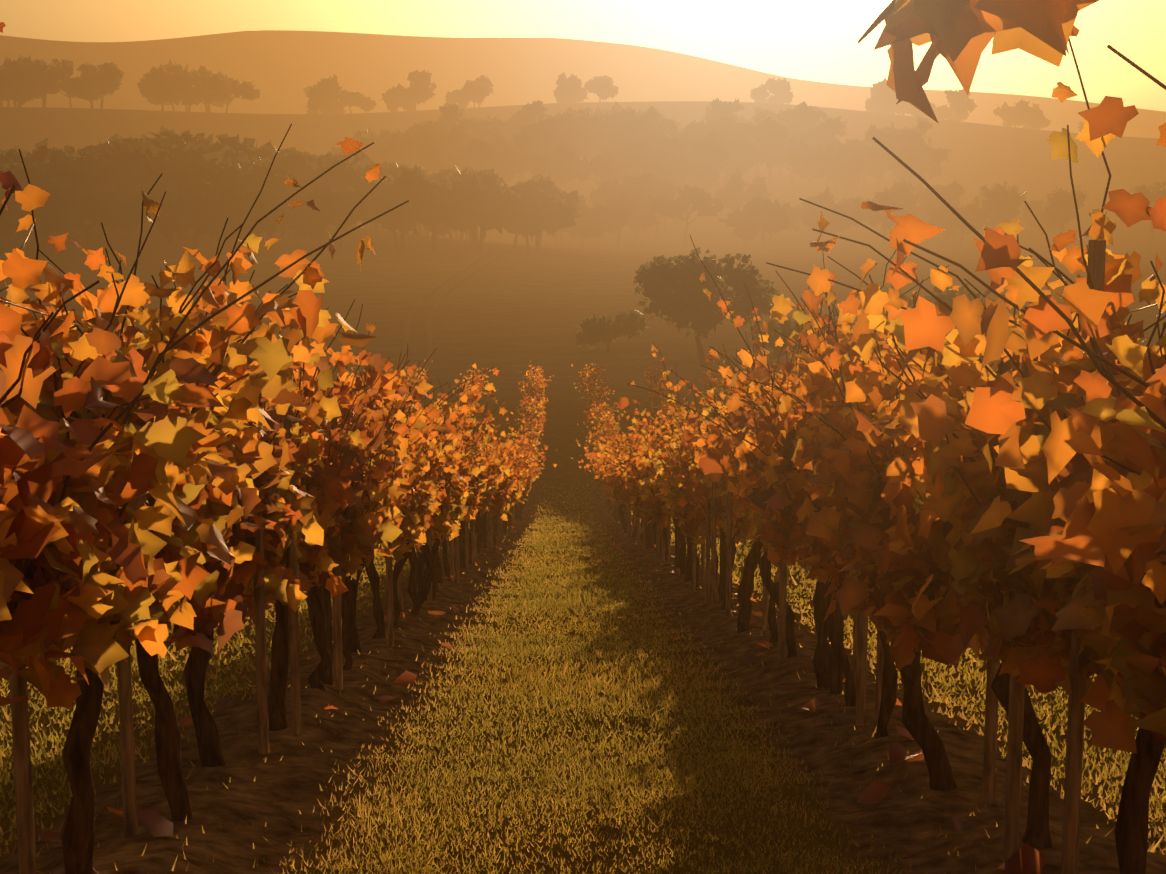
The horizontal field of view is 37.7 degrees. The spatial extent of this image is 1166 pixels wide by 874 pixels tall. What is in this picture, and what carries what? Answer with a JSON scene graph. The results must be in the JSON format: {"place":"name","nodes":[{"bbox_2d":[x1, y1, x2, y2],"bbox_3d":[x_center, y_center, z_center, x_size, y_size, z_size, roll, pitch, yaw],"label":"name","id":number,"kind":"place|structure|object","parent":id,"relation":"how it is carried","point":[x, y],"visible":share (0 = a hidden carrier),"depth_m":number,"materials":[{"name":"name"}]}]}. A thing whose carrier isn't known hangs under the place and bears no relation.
{"place":"outdoors","nodes":[
{"label":"outdoors","id":0,"kind":"place"},
{"bbox_2d":[382,245,525,387],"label":"dirt track","id":1,"kind":"structure","parent":0,"point":[428,324],"depth_m":122.09,"materials":[{"name":"brown soil"}]},
{"bbox_2d":[0,30,1165,873],"bbox_3d":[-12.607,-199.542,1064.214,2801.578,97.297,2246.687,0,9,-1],"label":"terrain","id":2,"kind":"structure","parent":0,"point":[514,314],"depth_m":64.06,"materials":[{"name":"brown soil"}]},
{"bbox_2d":[0,54,1083,131],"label":"ridge trees","id":3,"kind":"object","parent":2,"relation":"on","point":[169,83],"materials":[{"name":"plant"}]},
{"bbox_2d":[39,515,1046,873],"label":"fallen leaves","id":4,"kind":"object","parent":2,"relation":"on","point":[1025,859],"visible":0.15,"depth_m":5.86,"materials":[{"name":"plant"}]},
{"bbox_2d":[0,240,1105,873],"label":"vine stakes","id":5,"kind":"object","parent":2,"relation":"on","point":[22,752],"visible":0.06,"depth_m":5.66,"materials":[{"name":"brown wood"}]},
{"bbox_2d":[0,0,1165,873],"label":"vine","id":6,"kind":"object","parent":2,"relation":"on","point":[870,540],"depth_m":4.39,"materials":[{"name":"orange plant"}]},
{"bbox_2d":[0,0,1165,608],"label":"vine canes","id":7,"kind":"object","parent":6,"relation":"attached to","point":[880,18],"visible":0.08,"depth_m":4.29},
{"bbox_2d":[0,98,1165,256],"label":"valley woods","id":8,"kind":"object","parent":2,"relation":"on","point":[209,188],"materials":[{"name":"plant"}]},
{"bbox_2d":[293,375,1013,693],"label":"trellis posts","id":9,"kind":"object","parent":2,"relation":"on","point":[836,674],"visible":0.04,"depth_m":8.92,"materials":[{"name":"brown wood"}]},
{"bbox_2d":[0,481,1165,873],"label":"grass","id":10,"kind":"structure","parent":0,"point":[520,603],"depth_m":7.91,"materials":[{"name":"green plant"}]},
{"bbox_2d":[0,299,1165,562],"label":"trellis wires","id":11,"kind":"object","parent":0,"point":[92,329],"depth_m":4.03,"materials":[{"name":"grey metal"}]},
{"bbox_2d":[0,0,1165,111],"label":"sky","id":12,"kind":"structure","parent":0,"point":[810,40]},
{"bbox_2d":[574,247,995,365],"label":"valley tree","id":13,"kind":"object","parent":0,"point":[660,274],"depth_m":91.34,"materials":[{"name":"plant"}]}
]}

